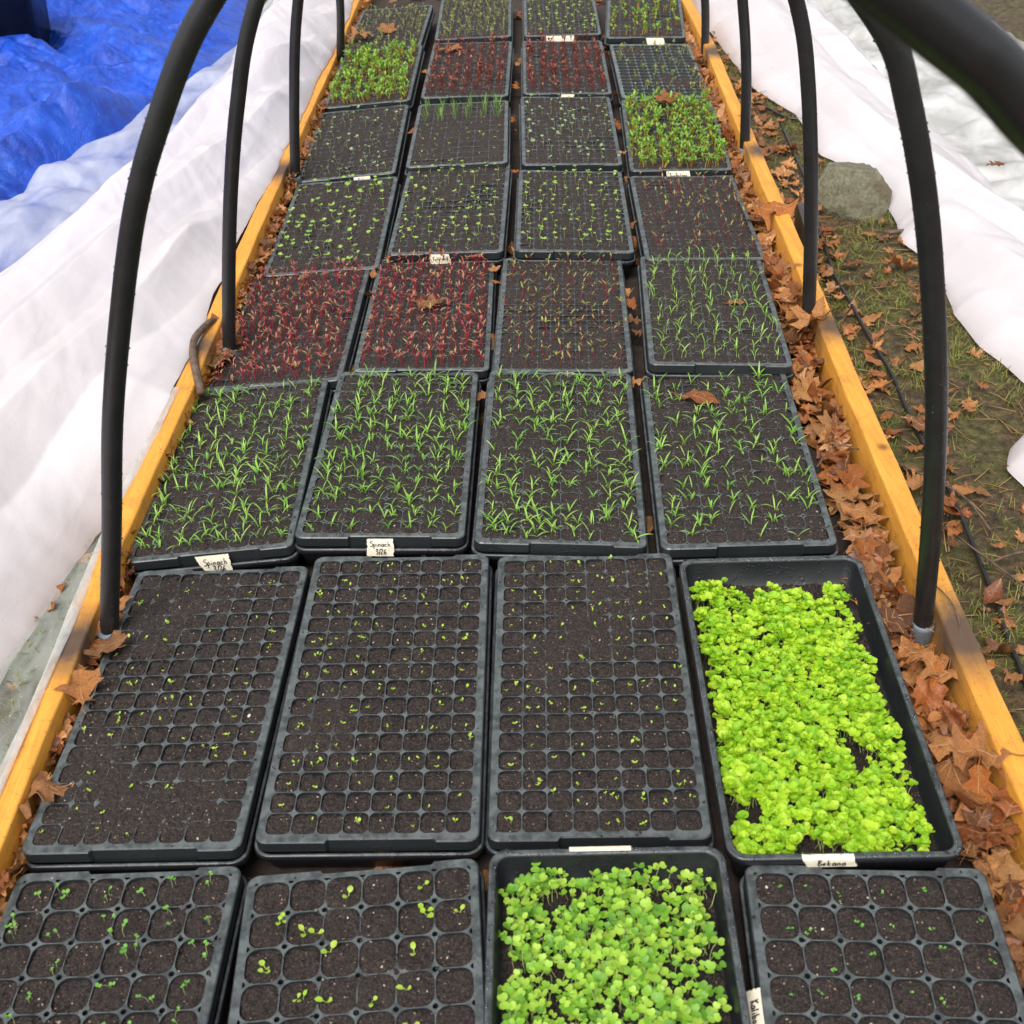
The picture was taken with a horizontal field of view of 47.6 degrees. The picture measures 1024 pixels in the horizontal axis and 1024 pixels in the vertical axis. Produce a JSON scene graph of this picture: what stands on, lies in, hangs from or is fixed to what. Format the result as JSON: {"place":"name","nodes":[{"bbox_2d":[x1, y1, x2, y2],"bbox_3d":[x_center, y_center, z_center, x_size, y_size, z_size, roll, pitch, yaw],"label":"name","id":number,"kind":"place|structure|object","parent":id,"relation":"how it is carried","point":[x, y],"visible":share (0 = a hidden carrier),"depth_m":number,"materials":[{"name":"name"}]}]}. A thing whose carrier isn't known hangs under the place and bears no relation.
{"place":"outdoors","nodes":[
{"label":"outdoors","id":0,"kind":"place"},
{"bbox_2d":[0,0,1023,765],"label":"ground","id":1,"kind":"structure","parent":0,"point":[1006,14],"depth_m":2.22,"materials":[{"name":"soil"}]},
{"bbox_2d":[34,583,65,618],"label":"dry leaf","id":2,"kind":"object","parent":1,"relation":"on","point":[60,587],"visible":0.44,"depth_m":1.94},
{"bbox_2d":[0,0,247,272],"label":"tarp","id":3,"kind":"object","parent":1,"relation":"on","point":[81,83],"visible":0.56,"depth_m":3.81,"materials":[{"name":"plastic"}]},
{"bbox_2d":[0,0,50,44],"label":"storage tub","id":4,"kind":"object","parent":3,"relation":"on","point":[29,17],"visible":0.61,"depth_m":4.08,"materials":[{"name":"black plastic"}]},
{"bbox_2d":[0,0,273,265],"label":"plastic sheet","id":5,"kind":"object","parent":1,"relation":"on","point":[52,179],"visible":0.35,"depth_m":2.97,"materials":[{"name":"white"}]},
{"bbox_2d":[0,0,352,683],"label":"plastic sheet","id":6,"kind":"object","parent":1,"relation":"on","point":[55,289],"visible":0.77,"depth_m":2.37,"materials":[{"name":"white"}]},
{"bbox_2d":[0,0,370,898],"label":"wooden board","id":7,"kind":"object","parent":1,"relation":"on","point":[46,724],"visible":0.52,"depth_m":1.93,"materials":[{"name":"wood"}]},
{"bbox_2d":[53,663,103,713],"bbox_3d":[-0.602,0.244,1.629,0.089,0.031,0.070,19,43,27],"label":"dry leaf","id":8,"kind":"object","parent":7,"relation":"on","point":[80,688],"visible":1,"depth_m":1.63,"materials":[{"name":"plant"}]},
{"bbox_2d":[0,387,178,794],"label":"plastic hem","id":9,"kind":"object","parent":7,"relation":"on","point":[60,643],"visible":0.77,"depth_m":1.71,"materials":[{"name":"white"}]},
{"bbox_2d":[83,629,128,659],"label":"dry leaf","id":10,"kind":"object","parent":7,"relation":"on","point":[115,640],"visible":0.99,"depth_m":1.69,"materials":[{"name":"plant"}]},
{"bbox_2d":[95,596,132,636],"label":"dry leaf","id":11,"kind":"object","parent":7,"relation":"on","point":[123,599],"visible":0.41,"depth_m":1.77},
{"bbox_2d":[189,318,216,396],"bbox_3d":[-0.632,-0.325,2.360,0.047,0.037,0.298,-6,37,-3],"label":"stick","id":12,"kind":"object","parent":7,"relation":"on","point":[194,364],"visible":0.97,"depth_m":2.31,"materials":[{"name":"grey plant"}]},
{"bbox_2d":[0,0,1023,988],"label":"leaf litter","id":13,"kind":"object","parent":1,"relation":"on","point":[936,714],"visible":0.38,"depth_m":1.98,"materials":[{"name":"plant"}]},
{"bbox_2d":[18,771,74,818],"bbox_3d":[-0.624,0.364,1.484,0.126,0.025,0.080,-14,23,-20],"label":"dry leaf","id":14,"kind":"object","parent":13,"relation":"on","point":[47,790],"visible":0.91,"depth_m":1.49,"materials":[{"name":"plant"}]},
{"bbox_2d":[204,349,230,366],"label":"dry leaf","id":15,"kind":"object","parent":13,"relation":"on","point":[215,359],"visible":0.68,"depth_m":2.38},
{"bbox_2d":[767,258,792,281],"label":"dry leaf","id":16,"kind":"object","parent":13,"relation":"on","point":[777,269],"visible":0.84,"depth_m":2.58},
{"bbox_2d":[775,282,801,310],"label":"dry leaf","id":17,"kind":"object","parent":13,"relation":"on","point":[794,287],"visible":0.83,"depth_m":2.49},
{"bbox_2d":[791,375,821,404],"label":"dry leaf","id":18,"kind":"object","parent":13,"relation":"on","point":[800,392],"visible":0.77,"depth_m":2.20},
{"bbox_2d":[810,398,846,418],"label":"dry leaf","id":19,"kind":"object","parent":13,"relation":"on","point":[827,406],"visible":0.91,"depth_m":2.13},
{"bbox_2d":[811,410,849,443],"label":"dry leaf","id":20,"kind":"object","parent":13,"relation":"on","point":[825,419],"visible":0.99,"depth_m":2.11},
{"bbox_2d":[821,450,850,461],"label":"dry leaf","id":21,"kind":"object","parent":13,"relation":"on","point":[833,457],"visible":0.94,"depth_m":2.05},
{"bbox_2d":[845,502,869,526],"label":"dry leaf","id":22,"kind":"object","parent":13,"relation":"on","point":[849,513],"visible":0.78,"depth_m":1.89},
{"bbox_2d":[836,499,887,528],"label":"dry leaf","id":23,"kind":"object","parent":22,"relation":"on","point":[844,517],"visible":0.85,"depth_m":1.91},
{"bbox_2d":[830,499,889,521],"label":"dry leaf","id":24,"kind":"object","parent":13,"relation":"on","point":[860,510],"visible":0.99,"depth_m":1.89,"materials":[{"name":"plant"}]},
{"bbox_2d":[865,560,880,584],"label":"dry leaf","id":25,"kind":"object","parent":13,"relation":"on","point":[871,566],"visible":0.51,"depth_m":1.78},
{"bbox_2d":[870,557,894,596],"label":"dry leaf","id":26,"kind":"object","parent":13,"relation":"on","point":[876,574],"visible":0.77,"depth_m":1.77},
{"bbox_2d":[883,534,898,565],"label":"dry leaf","id":27,"kind":"object","parent":13,"relation":"on","point":[892,546],"visible":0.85,"depth_m":1.82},
{"bbox_2d":[867,592,934,637],"bbox_3d":[0.579,0.149,1.693,0.096,0.020,0.105,22,44,29],"label":"dry leaf","id":28,"kind":"object","parent":13,"relation":"on","point":[896,620],"visible":0.56,"depth_m":1.69,"materials":[{"name":"plant"}]},
{"bbox_2d":[898,644,959,683],"bbox_3d":[0.588,0.210,1.609,0.100,0.024,0.074,8,39,14],"label":"dry leaf","id":29,"kind":"object","parent":13,"relation":"on","point":[928,657],"visible":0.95,"depth_m":1.61,"materials":[{"name":"plant"}]},
{"bbox_2d":[935,748,984,805],"bbox_3d":[0.556,0.332,1.448,0.067,0.039,0.078,11,40,17],"label":"dry leaf","id":30,"kind":"object","parent":13,"relation":"on","point":[952,776],"visible":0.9,"depth_m":1.46,"materials":[{"name":"plant"}]},
{"bbox_2d":[928,719,1023,772],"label":"dry leaf","id":31,"kind":"object","parent":13,"relation":"on","point":[955,742],"visible":0.98,"depth_m":1.46,"materials":[{"name":"plant"}]},
{"bbox_2d":[959,747,997,809],"bbox_3d":[0.577,0.343,1.430,0.050,0.105,0.023,1,-7,27],"label":"dry leaf","id":32,"kind":"object","parent":13,"relation":"on","point":[978,781],"visible":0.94,"depth_m":1.43,"materials":[{"name":"plant"}]},
{"bbox_2d":[944,785,999,810],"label":"dry leaf","id":33,"kind":"object","parent":32,"relation":"on","point":[966,800],"visible":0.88,"depth_m":1.42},
{"bbox_2d":[960,815,1015,858],"bbox_3d":[0.585,0.390,1.413,0.109,0.022,0.069,-26,11,-16],"label":"dry leaf","id":34,"kind":"object","parent":13,"relation":"on","point":[974,848],"visible":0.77,"depth_m":1.40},
{"bbox_2d":[983,767,1022,828],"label":"dry leaf","id":35,"kind":"object","parent":13,"relation":"on","point":[1007,804],"visible":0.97,"depth_m":1.41,"materials":[{"name":"plant"}]},
{"bbox_2d":[1004,874,1022,912],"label":"dry leaf","id":36,"kind":"object","parent":13,"relation":"on","point":[1014,891],"visible":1,"depth_m":1.33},
{"bbox_2d":[986,852,1023,901],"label":"dry leaf","id":37,"kind":"object","parent":36,"relation":"on","point":[1007,867],"visible":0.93,"depth_m":1.34,"materials":[{"name":"plant"}]},
{"bbox_2d":[221,0,1023,1023],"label":"bed soil","id":38,"kind":"structure","parent":1,"relation":"on","point":[255,866],"depth_m":2.14,"materials":[{"name":"soil"}]},
{"bbox_2d":[0,866,247,1023],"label":"seed tray","id":39,"kind":"object","parent":38,"relation":"on","point":[84,947],"visible":1,"depth_m":1.32,"materials":[{"name":"black plastic"}]},
{"bbox_2d":[22,566,310,873],"bbox_3d":[-0.462,0.272,1.646,0.286,0.069,0.552,-2,37,3],"label":"seed tray","id":40,"kind":"object","parent":38,"relation":"on","point":[164,761],"visible":0.98,"depth_m":1.57,"materials":[{"name":"black plastic"}]},
{"bbox_2d":[127,374,332,578],"bbox_3d":[-0.493,-0.079,2.090,0.286,0.092,0.559,-6,36,3],"label":"seed tray","id":41,"kind":"object","parent":38,"relation":"on","point":[233,492],"visible":1,"depth_m":2.02,"materials":[{"name":"black plastic"}]},
{"bbox_2d":[208,256,373,399],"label":"seed tray","id":42,"kind":"object","parent":38,"relation":"on","point":[295,329],"visible":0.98,"depth_m":2.48,"materials":[{"name":"black plastic"}]},
{"bbox_2d":[211,313,242,354],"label":"dry leaf","id":43,"kind":"object","parent":42,"relation":"on","point":[219,341],"visible":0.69,"depth_m":2.44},
{"bbox_2d":[263,171,401,289],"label":"seed tray","id":44,"kind":"object","parent":38,"relation":"on","point":[325,222],"visible":0.97,"depth_m":2.89,"materials":[{"name":"black plastic"}]},
{"bbox_2d":[300,98,411,183],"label":"seed tray","id":45,"kind":"object","parent":38,"relation":"on","point":[362,144],"visible":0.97,"depth_m":3.35,"materials":[{"name":"black plastic"}]},
{"bbox_2d":[227,859,486,1023],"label":"seed tray","id":46,"kind":"object","parent":38,"relation":"on","point":[399,945],"visible":1,"depth_m":1.30,"materials":[{"name":"black plastic"}]},
{"bbox_2d":[254,554,492,866],"bbox_3d":[-0.175,0.255,1.638,0.286,0.068,0.552,-1,38,1],"label":"seed tray","id":47,"kind":"object","parent":38,"relation":"on","point":[381,743],"visible":1,"depth_m":1.56,"materials":[{"name":"black plastic"}]},
{"bbox_2d":[324,37,424,113],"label":"seed tray","id":48,"kind":"object","parent":38,"relation":"on","point":[367,78],"visible":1,"depth_m":3.76,"materials":[{"name":"plant"}]},
{"bbox_2d":[295,358,481,563],"bbox_3d":[-0.208,-0.107,2.083,0.287,0.096,0.558,0,36,1],"label":"seed tray","id":49,"kind":"object","parent":38,"relation":"on","point":[393,474],"visible":1,"depth_m":2.02,"materials":[{"name":"black plastic"}]},
{"bbox_2d":[344,3,434,52],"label":"seed tray","id":50,"kind":"object","parent":38,"relation":"on","point":[413,22],"visible":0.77,"depth_m":4.29,"materials":[{"name":"black plastic"}]},
{"bbox_2d":[345,26,373,39],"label":"dry leaf","id":51,"kind":"object","parent":50,"relation":"on","point":[354,32],"visible":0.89,"depth_m":4.17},
{"bbox_2d":[353,247,496,390],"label":"seed tray","id":52,"kind":"object","parent":38,"relation":"on","point":[401,332],"visible":0.98,"depth_m":2.49,"materials":[{"name":"black plastic"}]},
{"bbox_2d":[415,294,449,308],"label":"dry leaf","id":53,"kind":"object","parent":52,"relation":"on","point":[432,300],"visible":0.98,"depth_m":2.53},
{"bbox_2d":[387,159,512,273],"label":"seed tray","id":54,"kind":"object","parent":38,"relation":"on","point":[451,210],"visible":0.98,"depth_m":2.88,"materials":[{"name":"black plastic"}]},
{"bbox_2d":[405,89,510,177],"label":"seed tray","id":55,"kind":"object","parent":38,"relation":"on","point":[471,134],"visible":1,"depth_m":3.29,"materials":[{"name":"black plastic"}]},
{"bbox_2d":[420,31,513,104],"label":"seed tray","id":56,"kind":"object","parent":38,"relation":"on","point":[468,69],"visible":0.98,"depth_m":3.77,"materials":[{"name":"black plastic"}]},
{"bbox_2d":[434,0,512,44],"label":"seed tray","id":57,"kind":"object","parent":38,"relation":"on","point":[478,21],"visible":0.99,"depth_m":4.30,"materials":[{"name":"black plastic"}]},
{"bbox_2d":[221,0,818,357],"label":"pipe hoop","id":58,"kind":"object","parent":38,"relation":"on","point":[254,9],"visible":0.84,"depth_m":2.17,"materials":[{"name":"black plastic"}]},
{"bbox_2d":[289,0,751,186],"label":"pipe hoop","id":59,"kind":"object","parent":38,"relation":"on","point":[294,65],"visible":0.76,"depth_m":3.03,"materials":[{"name":"plastic"}]},
{"bbox_2d":[97,0,948,647],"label":"pipe hoop","id":60,"kind":"object","parent":38,"relation":"on","point":[199,18],"visible":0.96,"depth_m":1.36,"materials":[{"name":"black plastic"}]},
{"bbox_2d":[336,0,709,61],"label":"pipe hoop","id":61,"kind":"object","parent":38,"relation":"on","point":[705,22],"visible":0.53,"depth_m":3.88,"materials":[{"name":"plastic"}]},
{"bbox_2d":[471,365,648,568],"bbox_3d":[0.087,-0.100,2.057,0.289,0.094,0.557,2,37,1],"label":"seed tray","id":62,"kind":"object","parent":38,"relation":"on","point":[559,472],"visible":1,"depth_m":2.00,"materials":[{"name":"black plastic"}]},
{"bbox_2d":[522,0,602,41],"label":"seed tray","id":63,"kind":"object","parent":38,"relation":"on","point":[557,19],"visible":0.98,"depth_m":4.26,"materials":[{"name":"black plastic"}]},
{"bbox_2d":[491,247,635,379],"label":"seed tray","id":64,"kind":"object","parent":38,"relation":"on","point":[560,316],"visible":0.98,"depth_m":2.45,"materials":[{"name":"black plastic"}]},
{"bbox_2d":[521,30,612,102],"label":"seed tray","id":65,"kind":"object","parent":38,"relation":"on","point":[550,68],"visible":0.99,"depth_m":3.75,"materials":[{"name":"black plastic"}]},
{"bbox_2d":[519,90,623,174],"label":"seed tray","id":66,"kind":"object","parent":38,"relation":"on","point":[564,133],"visible":1,"depth_m":3.33,"materials":[{"name":"black plastic"}]},
{"bbox_2d":[513,165,635,274],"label":"seed tray","id":67,"kind":"object","parent":38,"relation":"on","point":[573,212],"visible":1,"depth_m":2.84,"materials":[{"name":"black plastic"}]},
{"bbox_2d":[485,553,714,856],"bbox_3d":[0.112,0.253,1.641,0.286,0.070,0.552,-1,38,2],"label":"seed tray","id":68,"kind":"object","parent":38,"relation":"on","point":[593,736],"visible":1,"depth_m":1.58,"materials":[{"name":"black plastic"}]},
{"bbox_2d":[483,845,750,1023],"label":"seed tray","id":69,"kind":"object","parent":38,"relation":"on","point":[611,935],"visible":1,"depth_m":1.30,"materials":[{"name":"plant"}]},
{"bbox_2d":[604,0,686,51],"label":"seed tray","id":70,"kind":"object","parent":38,"relation":"on","point":[639,22],"visible":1,"depth_m":4.14,"materials":[{"name":"black plastic"}]},
{"bbox_2d":[608,39,709,106],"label":"seed tray","id":71,"kind":"object","parent":38,"relation":"on","point":[646,70],"visible":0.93,"depth_m":3.77,"materials":[{"name":"black plastic"}]},
{"bbox_2d":[619,88,732,180],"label":"seed tray","id":72,"kind":"object","parent":38,"relation":"on","point":[681,137],"visible":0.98,"depth_m":3.27,"materials":[{"name":"plant"}]},
{"bbox_2d":[654,90,679,101],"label":"dry leaf","id":73,"kind":"object","parent":72,"relation":"on","point":[666,97],"visible":1,"depth_m":3.48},
{"bbox_2d":[627,166,764,264],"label":"seed tray","id":74,"kind":"object","parent":38,"relation":"on","point":[676,214],"visible":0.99,"depth_m":2.84,"materials":[{"name":"black plastic"}]},
{"bbox_2d":[637,245,793,381],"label":"seed tray","id":75,"kind":"object","parent":38,"relation":"on","point":[693,325],"visible":1,"depth_m":2.38,"materials":[{"name":"black plastic"}]},
{"bbox_2d":[639,361,838,574],"bbox_3d":[0.380,-0.096,2.041,0.288,0.090,0.552,-2,37,4],"label":"seed tray","id":76,"kind":"object","parent":38,"relation":"on","point":[732,474],"visible":1,"depth_m":1.98,"materials":[{"name":"black plastic"}]},
{"bbox_2d":[670,390,719,403],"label":"dry leaf","id":77,"kind":"object","parent":76,"relation":"on","point":[696,396],"visible":1,"depth_m":2.16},
{"bbox_2d":[784,318,810,352],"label":"dry leaf","id":78,"kind":"object","parent":38,"relation":"on","point":[791,334],"visible":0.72,"depth_m":2.38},
{"bbox_2d":[679,555,963,878],"bbox_3d":[0.391,0.257,1.575,0.279,0.062,0.546,-1,38,2],"label":"seed tray","id":79,"kind":"object","parent":38,"relation":"on","point":[820,755],"visible":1,"depth_m":1.53,"materials":[{"name":"plant"}]},
{"bbox_2d":[817,460,841,484],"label":"dry leaf","id":80,"kind":"object","parent":38,"relation":"on","point":[825,468],"visible":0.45,"depth_m":2.02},
{"bbox_2d":[825,478,858,509],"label":"dry leaf","id":81,"kind":"object","parent":38,"relation":"on","point":[853,491],"visible":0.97,"depth_m":1.97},
{"bbox_2d":[823,489,880,501],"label":"dry leaf","id":82,"kind":"object","parent":81,"relation":"on","point":[838,494],"visible":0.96,"depth_m":1.95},
{"bbox_2d":[829,463,870,515],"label":"dry leaf","id":83,"kind":"object","parent":38,"relation":"on","point":[854,473],"visible":0.62,"depth_m":1.98,"materials":[{"name":"plant"}]},
{"bbox_2d":[738,865,1023,1023],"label":"seed tray","id":84,"kind":"object","parent":38,"relation":"on","point":[837,946],"visible":1,"depth_m":1.27,"materials":[{"name":"black plastic"}]},
{"bbox_2d":[995,904,1023,923],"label":"dry leaf","id":85,"kind":"object","parent":84,"relation":"on","point":[1003,916],"visible":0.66,"depth_m":1.32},
{"bbox_2d":[1001,912,1023,939],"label":"dry leaf","id":86,"kind":"object","parent":85,"relation":"on","point":[1015,930],"visible":0.9,"depth_m":1.30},
{"bbox_2d":[991,798,1013,837],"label":"dry leaf","id":87,"kind":"object","parent":38,"relation":"on","point":[998,812],"visible":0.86,"depth_m":1.42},
{"bbox_2d":[978,819,1021,849],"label":"dry leaf","id":88,"kind":"object","parent":87,"relation":"on","point":[1009,829],"visible":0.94,"depth_m":1.40,"materials":[{"name":"plant"}]},
{"bbox_2d":[794,202,803,246],"bbox_3d":[0.709,-0.658,2.809,0.018,0.100,0.231,0,38,4],"label":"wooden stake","id":89,"kind":"object","parent":1,"relation":"on","point":[799,221],"visible":0.24,"depth_m":2.83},
{"bbox_2d":[681,0,1023,869],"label":"wooden board","id":90,"kind":"object","parent":1,"relation":"on","point":[975,694],"visible":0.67,"depth_m":1.90,"materials":[{"name":"wood"}]},
{"bbox_2d":[735,197,798,230],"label":"dry leaf","id":91,"kind":"object","parent":90,"relation":"on","point":[765,210],"visible":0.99,"depth_m":2.76,"materials":[{"name":"plant"}]},
{"bbox_2d":[789,296,831,332],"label":"dry leaf","id":92,"kind":"object","parent":90,"relation":"on","point":[804,317],"visible":1,"depth_m":2.37,"materials":[{"name":"plant"}]},
{"bbox_2d":[819,162,891,221],"bbox_3d":[0.894,-0.836,3.084,0.198,0.180,0.239,-9,31,-21],"label":"rock","id":93,"kind":"object","parent":1,"relation":"on","point":[848,191],"visible":0.73,"depth_m":3.00,"materials":[{"name":"grey stone"}]},
{"bbox_2d":[692,0,1023,485],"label":"plastic sheet","id":94,"kind":"object","parent":1,"relation":"on","point":[982,226],"visible":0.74,"depth_m":3.12,"materials":[{"name":"white"}]},
{"bbox_2d":[712,39,1023,711],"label":"straw bits","id":95,"kind":"object","parent":1,"relation":"on","point":[1018,590],"visible":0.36,"depth_m":2.33,"materials":[{"name":"plant"}]},
{"bbox_2d":[713,37,1023,720],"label":"mud crumbs","id":96,"kind":"object","parent":1,"relation":"on","point":[1014,691],"visible":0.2,"depth_m":2.34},
{"bbox_2d":[881,252,917,269],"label":"dry leaf","id":97,"kind":"object","parent":1,"relation":"on","point":[897,260],"visible":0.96,"depth_m":2.73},
{"bbox_2d":[779,121,1023,685],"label":"drip tube","id":98,"kind":"object","parent":1,"relation":"on","point":[1017,662],"visible":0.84,"depth_m":2.25,"materials":[{"name":"plastic"}]},
{"bbox_2d":[905,468,922,489],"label":"dry leaf","id":99,"kind":"object","parent":1,"relation":"on","point":[913,483],"visible":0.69,"depth_m":2.07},
{"bbox_2d":[815,0,1023,209],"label":"plastic sheet","id":100,"kind":"object","parent":1,"relation":"on","point":[959,121],"visible":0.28,"depth_m":3.38,"materials":[{"name":"white"}]},
{"bbox_2d":[888,411,955,431],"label":"dry leaf","id":101,"kind":"object","parent":1,"relation":"on","point":[919,420],"visible":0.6,"depth_m":2.21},
{"bbox_2d":[845,0,1023,156],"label":"pipe hoop","id":102,"kind":"object","parent":1,"relation":"on","point":[972,51],"visible":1,"depth_m":0.47,"materials":[{"name":"black plastic"}]},
{"bbox_2d":[898,463,991,530],"bbox_3d":[0.760,-0.037,2.038,0.027,0.014,0.243,-19,40,-19],"label":"twig","id":103,"kind":"object","parent":1,"relation":"on","point":[967,500],"visible":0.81,"depth_m":2.01,"materials":[{"name":"wood"}]},
{"bbox_2d":[947,484,975,494],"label":"dry leaf","id":104,"kind":"object","parent":1,"relation":"on","point":[963,490],"visible":0.99,"depth_m":2.05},
{"bbox_2d":[954,534,1023,585],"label":"twig","id":105,"kind":"object","parent":1,"relation":"on","point":[989,560],"visible":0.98,"depth_m":1.88,"materials":[{"name":"wood"}]},
{"bbox_2d":[998,665,1022,684],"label":"dry leaf","id":106,"kind":"object","parent":1,"relation":"on","point":[1015,676],"visible":1,"depth_m":1.70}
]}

